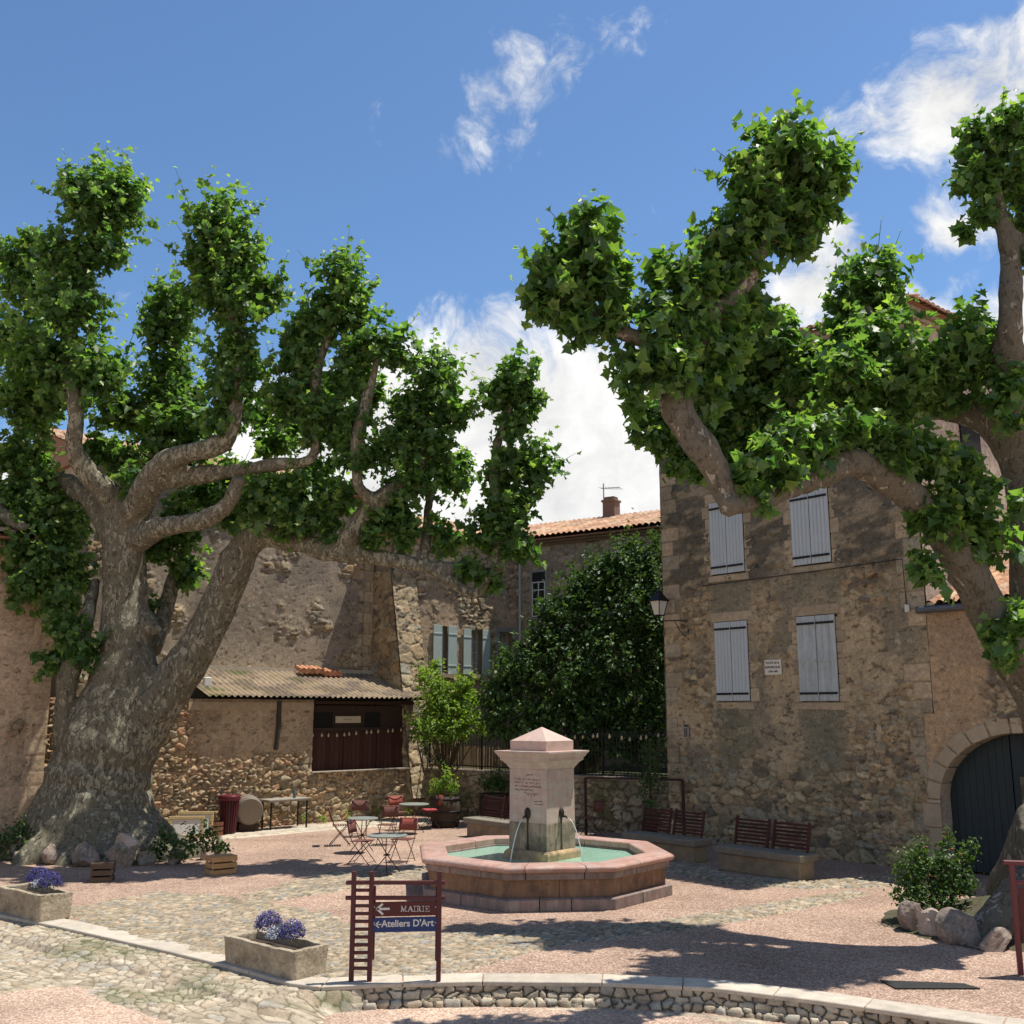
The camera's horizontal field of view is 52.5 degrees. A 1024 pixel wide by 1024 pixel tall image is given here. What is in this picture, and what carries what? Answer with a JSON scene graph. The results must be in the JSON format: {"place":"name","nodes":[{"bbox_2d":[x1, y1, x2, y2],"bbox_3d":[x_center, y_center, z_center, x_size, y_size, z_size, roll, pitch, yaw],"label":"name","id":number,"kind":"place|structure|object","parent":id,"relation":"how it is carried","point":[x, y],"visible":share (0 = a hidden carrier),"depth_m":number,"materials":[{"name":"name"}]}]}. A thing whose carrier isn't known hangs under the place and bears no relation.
{"place":"outdoors","nodes":[
{"label":"outdoors","id":0,"kind":"place"},
{"bbox_2d":[0,968,58,993],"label":"street cobbles","id":1,"kind":"object","parent":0,"point":[10,981],"visible":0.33,"depth_m":12.60,"materials":[{"name":"stone"}]},
{"bbox_2d":[0,917,361,1023],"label":"gutter paving","id":2,"kind":"structure","parent":0,"point":[169,988],"depth_m":12.21,"materials":[{"name":"stone"}]},
{"bbox_2d":[240,866,425,899],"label":"cobble paving","id":3,"kind":"structure","parent":0,"point":[324,883],"depth_m":18.47,"materials":[{"name":"stone"}]},
{"bbox_2d":[367,832,406,875],"bbox_3d":[-2.358,6.457,19.540,0.760,0.733,0.760,3,-11,-17],"label":"bistro table","id":4,"kind":"object","parent":3,"relation":"on","point":[386,835],"visible":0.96,"depth_m":19.52,"materials":[{"name":"paint"}]},
{"bbox_2d":[0,985,786,1023],"bbox_3d":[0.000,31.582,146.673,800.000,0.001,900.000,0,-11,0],"label":"street ground","id":5,"kind":"structure","parent":0,"point":[62,1005],"depth_m":11.25,"materials":[{"name":"beige stone"}]},
{"bbox_2d":[315,982,946,1023],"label":"step stones","id":6,"kind":"object","parent":5,"relation":"on","point":[717,1003],"visible":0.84,"depth_m":11.54,"materials":[{"name":"beige stone"}]},
{"bbox_2d":[70,890,867,977],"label":"cobble paving","id":7,"kind":"structure","parent":0,"point":[204,922],"depth_m":14.46,"materials":[{"name":"stone"}]},
{"bbox_2d":[0,814,1023,1023],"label":"square ground","id":8,"kind":"structure","parent":0,"point":[856,947],"depth_m":15.00,"materials":[{"name":"beige gravel"}]},
{"bbox_2d":[0,524,68,832],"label":"house","id":9,"kind":"structure","parent":8,"relation":"on","point":[24,704],"depth_m":23.63,"materials":[{"name":"stone"}]},
{"bbox_2d":[41,843,59,864],"bbox_3d":[-9.253,6.928,20.895,0.416,0.490,0.457,3,-11,-15],"label":"boulder","id":10,"kind":"object","parent":8,"relation":"on","point":[50,853],"visible":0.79,"depth_m":20.74,"materials":[{"name":"beige stone"}]},
{"bbox_2d":[71,842,99,866],"bbox_3d":[-8.518,6.848,20.664,0.655,0.540,0.491,-8,-14,37],"label":"boulder","id":11,"kind":"object","parent":8,"relation":"on","point":[84,854],"visible":0.94,"depth_m":20.51,"materials":[{"name":"grey stone"}]},
{"bbox_2d":[89,860,115,882],"bbox_3d":[-7.398,6.500,18.766,0.380,0.328,0.336,2,-11,-12],"label":"wooden crate","id":12,"kind":"object","parent":8,"relation":"on","point":[102,871],"visible":1,"depth_m":18.62,"materials":[{"name":"brown wood"}]},
{"bbox_2d":[3,841,224,864],"bbox_3d":[-8.600,7.245,22.536,5.390,0.469,4.290,0,-11,0],"label":"earth mound","id":13,"kind":"object","parent":8,"relation":"on","point":[157,860],"visible":0.07,"depth_m":21.95,"materials":[{"name":"brown soil"}]},
{"bbox_2d":[0,140,581,865],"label":"plane tree","id":14,"kind":"object","parent":13,"relation":"on","point":[116,720],"visible":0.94,"depth_m":22.81,"materials":[{"name":"green plant"}]},
{"bbox_2d":[0,813,233,864],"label":"ivy ground cover","id":15,"kind":"object","parent":8,"relation":"on","point":[189,849],"visible":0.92,"depth_m":20.84,"materials":[{"name":"green plant"}]},
{"bbox_2d":[105,842,135,866],"bbox_3d":[-7.785,6.834,20.625,0.564,0.571,0.503,6,-12,-27],"label":"boulder","id":16,"kind":"object","parent":8,"relation":"on","point":[122,854],"visible":0.87,"depth_m":20.47,"materials":[{"name":"grey stone"}]},
{"bbox_2d":[115,833,140,849],"bbox_3d":[-7.694,6.649,20.756,0.615,0.466,0.353,-9,-14,38],"label":"boulder","id":17,"kind":"object","parent":16,"relation":"on","point":[129,841],"visible":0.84,"depth_m":20.62,"materials":[{"name":"grey stone"}]},
{"bbox_2d":[136,851,156,865],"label":"boulder","id":18,"kind":"object","parent":8,"relation":"on","point":[145,859],"visible":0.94,"depth_m":20.68,"materials":[{"name":"grey stone"}]},
{"bbox_2d":[168,849,185,864],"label":"boulder","id":19,"kind":"object","parent":8,"relation":"on","point":[173,861],"visible":0.73,"depth_m":20.89,"materials":[{"name":"grey stone"}]},
{"bbox_2d":[168,816,204,837],"bbox_3d":[-7.928,7.665,25.229,0.860,0.512,0.170,2,-11,-8],"label":"picture frame","id":20,"kind":"object","parent":8,"relation":"on","point":[177,821],"visible":0.47,"depth_m":25.25,"materials":[{"name":"white paper"}]},
{"bbox_2d":[177,811,213,835],"bbox_3d":[-7.759,7.646,25.387,0.860,0.609,0.194,2,-11,-8],"label":"picture frame","id":21,"kind":"object","parent":8,"relation":"on","point":[209,816],"visible":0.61,"depth_m":25.47,"materials":[{"name":"beige wood"}]},
{"bbox_2d":[38,428,373,696],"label":"gable house","id":22,"kind":"structure","parent":8,"relation":"on","point":[294,608],"depth_m":31.10,"materials":[{"name":"stone"}]},
{"bbox_2d":[200,840,213,859],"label":"boulder","id":23,"kind":"object","parent":8,"relation":"on","point":[203,855],"visible":0.48,"depth_m":21.43,"materials":[{"name":"beige stone"}]},
{"bbox_2d":[212,821,223,834],"bbox_3d":[-7.456,7.848,25.717,0.480,0.315,0.340,10,-15,-41],"label":"wooden crate","id":24,"kind":"object","parent":8,"relation":"on","point":[218,823],"visible":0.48,"depth_m":25.70,"materials":[{"name":"brown wood"}]},
{"bbox_2d":[214,836,222,854],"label":"boulder","id":25,"kind":"object","parent":8,"relation":"on","point":[218,845],"visible":0.29,"depth_m":21.99,"materials":[{"name":"grey stone"}]},
{"bbox_2d":[204,853,237,875],"bbox_3d":[-5.507,6.670,19.644,0.500,0.328,0.340,8,-14,-37],"label":"wooden crate","id":26,"kind":"object","parent":8,"relation":"on","point":[219,864],"visible":1,"depth_m":19.55,"materials":[{"name":"brown wood"}]},
{"bbox_2d":[43,669,423,827],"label":"garden shed","id":27,"kind":"structure","parent":8,"relation":"on","point":[242,732],"depth_m":28.46,"materials":[{"name":"stone"}]},
{"bbox_2d":[202,677,211,688],"bbox_3d":[-7.918,4.436,26.929,0.200,0.290,0.140,10,-15,-41],"label":"floodlight box","id":28,"kind":"object","parent":27,"relation":"attached to","point":[206,682],"visible":0.97,"depth_m":26.88,"materials":[{"name":"white plastic"}]},
{"bbox_2d":[295,665,342,676],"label":"spare tiles","id":29,"kind":"object","parent":27,"relation":"on","point":[311,669],"visible":1,"depth_m":31.03,"materials":[{"name":"orange ceramic"}]},
{"bbox_2d":[313,713,332,727],"bbox_3d":[-5.399,5.920,29.528,0.700,0.420,0.020,10,-15,-41],"label":"window","id":30,"kind":"structure","parent":27,"relation":"in","point":[320,720],"depth_m":29.53,"materials":[{"name":"black glass"}]},
{"bbox_2d":[311,730,342,770],"bbox_3d":[-5.303,6.760,29.448,1.150,1.135,0.050,10,-15,-41],"label":"door","id":31,"kind":"structure","parent":27,"relation":"in","point":[327,752],"depth_m":29.47,"materials":[{"name":"brown wood"}]},
{"bbox_2d":[335,716,360,722],"bbox_3d":[-4.745,6.013,30.064,0.860,0.190,0.028,10,-15,-41],"label":"shed sign","id":32,"kind":"object","parent":27,"relation":"attached to","point":[347,719],"visible":1,"depth_m":30.05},
{"bbox_2d":[342,730,375,769],"bbox_3d":[-4.446,6.909,30.215,1.130,1.137,0.050,10,-15,-41],"label":"door","id":33,"kind":"structure","parent":27,"relation":"in","point":[359,750],"depth_m":30.18,"materials":[{"name":"brown wood"}]},
{"bbox_2d":[313,727,405,736],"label":"festoon lights","id":34,"kind":"object","parent":27,"relation":"attached to","point":[366,732],"visible":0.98,"depth_m":30.08,"materials":[{"name":"white glass"}]},
{"bbox_2d":[364,713,379,726],"bbox_3d":[-4.124,6.140,30.669,0.550,0.420,0.020,10,-15,-41],"label":"window","id":35,"kind":"structure","parent":27,"relation":"in","point":[371,719],"depth_m":30.65,"materials":[{"name":"black glass"}]},
{"bbox_2d":[375,730,402,767],"bbox_3d":[-3.607,7.053,30.966,1.100,1.135,0.050,10,-15,-41],"label":"door","id":36,"kind":"structure","parent":27,"relation":"in","point":[389,746],"depth_m":30.88,"materials":[{"name":"brown wood"}]},
{"bbox_2d":[221,818,431,839],"bbox_3d":[-4.810,8.376,27.609,6.939,0.034,2.008,8,-14,-37],"label":"flagstone strip","id":37,"kind":"object","parent":8,"relation":"on","point":[296,829],"visible":0.66,"depth_m":27.13,"materials":[{"name":"stone"}]},
{"bbox_2d":[218,794,240,833],"bbox_3d":[-7.131,7.596,26.125,0.560,0.920,0.554,10,-15,-41],"label":"litter bin","id":38,"kind":"object","parent":37,"relation":"on","point":[228,809],"visible":0.94,"depth_m":25.95,"materials":[{"name":"red metal"}]},
{"bbox_2d":[236,794,262,831],"bbox_3d":[-6.847,7.769,26.813,0.760,0.900,0.920,5,-12,-24],"label":"wine barrel","id":39,"kind":"object","parent":37,"relation":"on","point":[250,811],"visible":0.76,"depth_m":26.43,"materials":[{"name":"brown wood"}]},
{"bbox_2d":[259,796,310,829],"bbox_3d":[-5.987,7.937,27.334,1.250,0.768,0.560,10,-15,-41],"label":"work table","id":40,"kind":"object","parent":37,"relation":"on","point":[284,799],"visible":0.94,"depth_m":27.30,"materials":[{"name":"black metal"}]},
{"bbox_2d":[328,807,349,846],"bbox_3d":[-3.977,7.231,23.866,0.546,0.850,0.400,2,-11,-10],"label":"bistro chair","id":41,"kind":"object","parent":8,"relation":"on","point":[333,824],"visible":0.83,"depth_m":23.71,"materials":[{"name":"metal"}]},
{"bbox_2d":[301,799,412,824],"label":"wall weeds","id":42,"kind":"object","parent":8,"relation":"on","point":[406,809],"depth_m":28.97,"materials":[{"name":"green plant"}]},
{"bbox_2d":[351,800,367,837],"bbox_3d":[-3.763,7.559,25.566,0.400,0.850,0.546,2,-11,-8],"label":"bistro chair","id":43,"kind":"object","parent":8,"relation":"on","point":[357,805],"visible":0.6,"depth_m":25.82,"materials":[{"name":"metal"}]},
{"bbox_2d":[346,819,375,865],"bbox_3d":[-3.054,6.672,20.968,0.546,0.850,0.400,-3,-11,15],"label":"bistro chair","id":44,"kind":"object","parent":8,"relation":"on","point":[351,826],"visible":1,"depth_m":21.03,"materials":[{"name":"metal"}]},
{"bbox_2d":[347,816,377,853],"bbox_3d":[-3.274,7.061,22.674,0.680,0.732,0.680,3,-11,-17],"label":"bistro table","id":45,"kind":"object","parent":8,"relation":"on","point":[362,818],"visible":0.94,"depth_m":22.65,"materials":[{"name":"paint"}]},
{"bbox_2d":[376,806,398,845],"bbox_3d":[-2.881,7.256,23.995,0.400,0.850,0.546,-2,-11,10],"label":"bistro chair","id":46,"kind":"object","parent":8,"relation":"on","point":[390,811],"visible":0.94,"depth_m":24.23,"materials":[{"name":"metal"}]},
{"bbox_2d":[388,795,408,830],"bbox_3d":[-2.949,7.832,26.978,0.400,0.850,0.546,6,-13,-29],"label":"bistro chair","id":47,"kind":"object","parent":8,"relation":"on","point":[395,800],"visible":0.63,"depth_m":27.19,"materials":[{"name":"metal"}]},
{"bbox_2d":[390,817,417,863],"bbox_3d":[-2.216,6.735,21.291,0.400,0.850,0.546,-4,-11,18],"label":"bistro chair","id":48,"kind":"object","parent":8,"relation":"on","point":[407,823],"visible":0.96,"depth_m":21.51,"materials":[{"name":"metal"}]},
{"bbox_2d":[399,802,428,834],"bbox_3d":[-2.481,7.741,26.193,0.760,0.733,0.760,3,-11,-17],"label":"bistro table","id":49,"kind":"object","parent":8,"relation":"on","point":[413,804],"visible":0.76,"depth_m":26.16,"materials":[{"name":"paint"}]},
{"bbox_2d":[419,795,442,829],"bbox_3d":[-2.109,7.877,27.215,0.546,0.850,0.400,4,-12,-20],"label":"bistro chair","id":50,"kind":"object","parent":8,"relation":"on","point":[426,810],"visible":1,"depth_m":27.13,"materials":[{"name":"metal"}]},
{"bbox_2d":[425,760,462,827],"bbox_3d":[-1.810,7.497,27.835,1.032,1.821,0.890,0,-11,0],"label":"planter barrel","id":51,"kind":"object","parent":8,"relation":"on","point":[447,815],"visible":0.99,"depth_m":27.48,"materials":[{"name":"brown wood"}]},
{"bbox_2d":[371,516,520,797],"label":"shuttered house","id":52,"kind":"structure","parent":8,"relation":"on","point":[423,617],"depth_m":33.59,"materials":[{"name":"stone"}]},
{"bbox_2d":[439,627,452,677],"bbox_3d":[-2.241,4.531,33.811,0.490,1.710,0.420,10,-15,-41],"label":"window","id":53,"kind":"structure","parent":52,"relation":"in","point":[446,675],"depth_m":33.66,"materials":[{"name":"white wood"}]},
{"bbox_2d":[467,631,486,678],"bbox_3d":[-1.238,4.732,34.694,0.730,1.650,0.420,10,-15,-41],"label":"window","id":54,"kind":"structure","parent":52,"relation":"in","point":[477,676],"depth_m":34.86,"materials":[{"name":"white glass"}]},
{"bbox_2d":[498,633,515,679],"bbox_3d":[-0.250,4.904,35.588,0.820,1.650,0.420,10,-15,-41],"label":"window","id":55,"kind":"structure","parent":52,"relation":"in","point":[506,643],"depth_m":35.92,"materials":[{"name":"white glass"}]},
{"bbox_2d":[463,794,509,836],"bbox_3d":[-0.346,7.394,25.079,0.597,0.991,2.000,9,-14,-39],"label":"stone bench","id":56,"kind":"object","parent":8,"relation":"on","point":[481,825],"visible":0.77,"depth_m":25.25,"materials":[{"name":"beige stone"}]},
{"bbox_2d":[471,757,509,818],"bbox_3d":[-0.491,7.661,28.602,0.918,1.789,1.062,8,-13,-35],"label":"planter box","id":57,"kind":"object","parent":8,"relation":"on","point":[495,784],"visible":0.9,"depth_m":28.45,"materials":[{"name":"brown wood"}]},
{"bbox_2d":[0,912,1023,1023],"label":"kerb","id":58,"kind":"structure","parent":8,"relation":"on","point":[904,1010],"depth_m":11.69,"materials":[{"name":"stone"}]},
{"bbox_2d":[0,882,72,921],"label":"stone trough","id":59,"kind":"object","parent":58,"relation":"on","point":[25,901],"visible":0.93,"depth_m":15.33,"materials":[{"name":"stone"}]},
{"bbox_2d":[25,866,50,882],"bbox_3d":[-7.206,5.511,15.786,0.365,0.250,0.375,0,-11,0],"label":"flower plant","id":60,"kind":"object","parent":59,"relation":"in","point":[33,873],"visible":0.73,"depth_m":15.74,"materials":[{"name":"purple plant"}]},
{"bbox_2d":[31,876,51,889],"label":"flower plant","id":61,"kind":"object","parent":59,"relation":"in","point":[34,885],"visible":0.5,"depth_m":15.51,"materials":[{"name":"white plant"}]},
{"bbox_2d":[37,870,62,888],"bbox_3d":[-6.882,5.467,15.454,0.364,0.254,0.356,0,-11,0],"label":"flower plant","id":62,"kind":"object","parent":59,"relation":"in","point":[56,881],"visible":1,"depth_m":15.39,"materials":[{"name":"purple plant"}]},
{"bbox_2d":[224,929,328,979],"bbox_3d":[-2.832,5.267,12.400,1.397,0.321,0.553,-9,-14,40],"label":"stone trough","id":63,"kind":"object","parent":58,"relation":"on","point":[296,958],"visible":0.88,"depth_m":12.13,"materials":[{"name":"stone"}]},
{"bbox_2d":[253,909,282,930],"bbox_3d":[-2.956,4.953,12.612,0.359,0.250,0.368,0,-11,0],"label":"flower plant","id":64,"kind":"object","parent":63,"relation":"in","point":[270,921],"visible":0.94,"depth_m":12.56,"materials":[{"name":"purple plant"}]},
{"bbox_2d":[265,925,287,940],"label":"flower plant","id":65,"kind":"object","parent":63,"relation":"in","point":[274,930],"visible":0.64,"depth_m":12.33,"materials":[{"name":"white plant"}]},
{"bbox_2d":[277,918,305,939],"bbox_3d":[-2.596,4.926,12.256,0.336,0.233,0.343,0,-11,0],"label":"flower plant","id":66,"kind":"object","parent":63,"relation":"in","point":[296,927],"visible":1,"depth_m":12.20,"materials":[{"name":"purple plant"}]},
{"bbox_2d":[345,871,444,981],"bbox_3d":[-1.337,4.726,11.867,1.140,1.190,0.115,0,-11,0],"label":"direction sign","id":67,"kind":"object","parent":58,"relation":"on","point":[426,910],"visible":1,"depth_m":11.85,"materials":[{"name":"red paint"}]},
{"bbox_2d":[423,767,668,832],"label":"garden wall","id":68,"kind":"structure","parent":8,"relation":"on","point":[622,809],"depth_m":26.80,"materials":[{"name":"stone"}]},
{"bbox_2d":[429,728,667,777],"bbox_3d":[0.793,6.569,28.614,8.898,1.220,0.130,-10,-15,41],"label":"iron fence","id":69,"kind":"object","parent":68,"relation":"on","point":[478,758],"visible":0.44,"depth_m":28.09,"materials":[{"name":"black metal"}]},
{"bbox_2d":[559,732,659,740],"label":"festoon lights","id":70,"kind":"object","parent":69,"relation":"attached to","point":[621,738],"visible":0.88,"depth_m":26.95,"materials":[{"name":"white glass"}]},
{"bbox_2d":[420,727,673,911],"bbox_3d":[0.530,5.170,18.200,4.228,2.741,4.228,1,-11,-6],"label":"fountain","id":71,"kind":"object","parent":8,"relation":"on","point":[542,856],"visible":1,"depth_m":17.50,"materials":[{"name":"pink stone"}]},
{"bbox_2d":[580,800,604,836],"bbox_3d":[1.973,7.557,25.553,0.546,0.850,0.400,6,-13,-29],"label":"bistro chair","id":72,"kind":"object","parent":8,"relation":"on","point":[598,805],"visible":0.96,"depth_m":25.63,"materials":[{"name":"metal"}]},
{"bbox_2d":[521,496,666,767],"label":"tiled house","id":73,"kind":"structure","parent":8,"relation":"on","point":[562,542],"depth_m":35.63,"materials":[{"name":"stone"}]},
{"bbox_2d":[599,483,620,499],"bbox_3d":[3.781,-0.346,39.389,0.907,1.600,0.450,-7,-13,33],"label":"tv antenna","id":74,"kind":"object","parent":73,"relation":"attached to","point":[603,488],"visible":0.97,"depth_m":39.61,"materials":[{"name":"grey metal"}]},
{"bbox_2d":[584,777,685,835],"bbox_3d":[2.931,7.154,25.099,2.802,1.458,0.098,-8,-13,36],"label":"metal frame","id":75,"kind":"object","parent":8,"relation":"on","point":[626,778],"visible":0.76,"depth_m":25.37,"materials":[{"name":"black metal"}]},
{"bbox_2d":[632,735,679,831],"bbox_3d":[3.316,6.307,24.124,1.055,2.322,1.156,4,-12,-19],"label":"conifer","id":76,"kind":"object","parent":8,"relation":"on","point":[649,803],"visible":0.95,"depth_m":24.04,"materials":[{"name":"green plant"}]},
{"bbox_2d":[714,816,818,879],"bbox_3d":[4.787,6.349,19.663,0.597,0.991,2.000,9,-14,-39],"label":"stone bench","id":77,"kind":"object","parent":8,"relation":"on","point":[773,861],"visible":1,"depth_m":19.52,"materials":[{"name":"beige stone"}]},
{"bbox_2d":[657,293,1008,870],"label":"stone house","id":78,"kind":"structure","parent":8,"relation":"on","point":[823,733],"depth_m":22.64,"materials":[{"name":"beige stone"}]},
{"bbox_2d":[648,588,688,638],"bbox_3d":[3.805,2.494,25.387,0.917,1.280,0.459,-7,-13,33],"label":"wall lantern","id":79,"kind":"object","parent":78,"relation":"attached to","point":[658,600],"depth_m":25.46,"materials":[{"name":"black metal"}]},
{"bbox_2d":[683,724,688,738],"bbox_3d":[4.177,5.257,24.878,0.025,0.340,0.160,9,-14,-39],"label":"notice plate","id":80,"kind":"object","parent":78,"relation":"attached to","point":[686,730],"visible":1,"depth_m":24.86,"materials":[{"name":"grey metal"}]},
{"bbox_2d":[764,659,781,674],"bbox_3d":[5.835,3.471,23.195,0.034,0.340,0.450,9,-14,-39],"label":"street name plaque","id":81,"kind":"object","parent":78,"relation":"attached to","point":[773,667],"visible":1,"depth_m":23.17,"materials":[{"name":"white metal"}]},
{"bbox_2d":[703,558,906,604],"bbox_3d":[6.263,1.796,22.960,0.042,0.970,5.251,9,-14,-39],"label":"wall cable","id":82,"kind":"object","parent":78,"relation":"attached to","point":[821,570],"depth_m":22.44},
{"bbox_2d":[904,604,909,611],"bbox_3d":[7.949,1.938,20.870,0.060,0.150,0.090,9,-14,-39],"label":"junction box","id":83,"kind":"object","parent":78,"relation":"attached to","point":[907,607],"visible":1,"depth_m":20.84,"materials":[{"name":"white plastic"}]},
{"bbox_2d":[958,424,980,455],"bbox_3d":[10.066,-1.460,22.788,0.850,1.500,0.060,9,-14,-39],"label":"window","id":84,"kind":"structure","parent":78,"relation":"in","point":[974,437],"depth_m":22.80,"materials":[{"name":"grey glass"}]},
{"bbox_2d":[897,900,922,930],"bbox_3d":[5.584,5.735,14.576,0.426,0.571,0.327,10,-15,-42],"label":"boulder","id":85,"kind":"object","parent":8,"relation":"on","point":[907,912],"visible":0.63,"depth_m":14.47,"materials":[{"name":"grey stone"}]},
{"bbox_2d":[917,908,938,935],"bbox_3d":[5.783,5.681,14.198,0.330,0.500,0.457,7,-13,-34],"label":"boulder","id":86,"kind":"object","parent":8,"relation":"on","point":[926,919],"visible":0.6,"depth_m":14.16,"materials":[{"name":"grey stone"}]},
{"bbox_2d":[880,980,979,988],"bbox_3d":[4.669,5.284,11.603,0.977,0.013,0.354,0,-11,0],"label":"steel plate","id":87,"kind":"object","parent":8,"relation":"on","point":[894,984],"visible":1,"depth_m":11.54,"materials":[{"name":"grey metal"}]},
{"bbox_2d":[883,824,983,910],"bbox_3d":[6.200,5.293,15.189,1.659,1.381,0.970,0,-11,0],"label":"rose bush","id":88,"kind":"object","parent":8,"relation":"on","point":[933,895],"visible":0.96,"depth_m":15.14,"materials":[{"name":"green plant"}]},
{"bbox_2d":[881,895,1023,951],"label":"earth mound","id":89,"kind":"object","parent":8,"relation":"on","point":[889,918],"visible":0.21,"depth_m":14.88,"materials":[{"name":"soil"}]},
{"bbox_2d":[510,86,1023,939],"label":"plane tree","id":90,"kind":"object","parent":89,"relation":"on","point":[720,358],"visible":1,"depth_m":13.91,"materials":[{"name":"green plant"}]},
{"bbox_2d":[934,907,981,946],"bbox_3d":[5.961,5.557,13.878,0.561,0.503,0.661,-3,-11,14],"label":"boulder","id":91,"kind":"object","parent":8,"relation":"on","point":[955,926],"visible":0.91,"depth_m":13.71,"materials":[{"name":"grey stone"}]},
{"bbox_2d":[915,552,1023,872],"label":"arched outbuilding","id":92,"kind":"structure","parent":8,"relation":"on","point":[974,738],"depth_m":19.81,"materials":[{"name":"stone"}]},
{"bbox_2d":[979,927,1012,951],"bbox_3d":[6.254,5.544,13.409,0.316,0.377,0.587,-11,-15,43],"label":"boulder","id":93,"kind":"object","parent":8,"relation":"on","point":[996,939],"visible":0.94,"depth_m":13.28,"materials":[{"name":"grey stone"}]},
{"bbox_2d":[1002,860,1023,975],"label":"sign frame","id":94,"kind":"object","parent":8,"relation":"on","point":[1011,864],"visible":1,"depth_m":12.18,"materials":[{"name":"brown wood"}]},
{"bbox_2d":[0,0,1023,527],"label":"sky","id":95,"kind":"structure","parent":0,"point":[440,132],"materials":[{"name":"blue"}]},
{"bbox_2d":[454,764,667,777],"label":"garden ground","id":96,"kind":"structure","parent":0,"point":[634,769],"depth_m":30.27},
{"bbox_2d":[404,719,445,772],"bbox_3d":[-2.468,6.744,29.996,1.482,1.554,0.698,-7,-13,32],"label":"climbing vine","id":97,"kind":"object","parent":96,"relation":"on","point":[425,752],"visible":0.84,"depth_m":29.87,"materials":[{"name":"green plant"}]},
{"bbox_2d":[404,656,485,771],"bbox_3d":[-1.946,5.871,30.330,2.423,3.386,2.025,0,-11,0],"label":"climbing shrub","id":98,"kind":"object","parent":96,"relation":"on","point":[438,702],"visible":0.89,"depth_m":30.19,"materials":[{"name":"green plant"}]},
{"bbox_2d":[409,711,491,772],"bbox_3d":[-1.759,6.495,29.724,2.441,1.938,1.003,0,-11,0],"label":"climbing shrub","id":99,"kind":"object","parent":96,"relation":"on","point":[448,727],"visible":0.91,"depth_m":29.66,"materials":[{"name":"green plant"}]},
{"bbox_2d":[457,508,666,776],"bbox_3d":[2.020,3.610,29.405,7.145,7.846,4.045,0,-11,0],"label":"garden tree","id":100,"kind":"object","parent":96,"relation":"on","point":[607,586],"visible":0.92,"depth_m":28.91,"materials":[{"name":"green plant"}]},
{"bbox_2d":[447,1007,767,1023],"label":"street cobbles","id":101,"kind":"object","parent":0,"point":[738,1020],"visible":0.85,"depth_m":11.28,"materials":[{"name":"stone"}]},
{"bbox_2d":[665,860,923,889],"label":"cobble paving","id":102,"kind":"structure","parent":0,"point":[692,870],"depth_m":18.73,"materials":[{"name":"stone"}]},
{"bbox_2d":[622,806,710,862],"bbox_3d":[3.244,6.780,21.898,0.597,0.991,2.000,9,-14,-39],"label":"stone bench","id":103,"kind":"object","parent":102,"relation":"on","point":[686,848],"visible":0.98,"depth_m":21.66,"materials":[{"name":"beige stone"}]}
]}

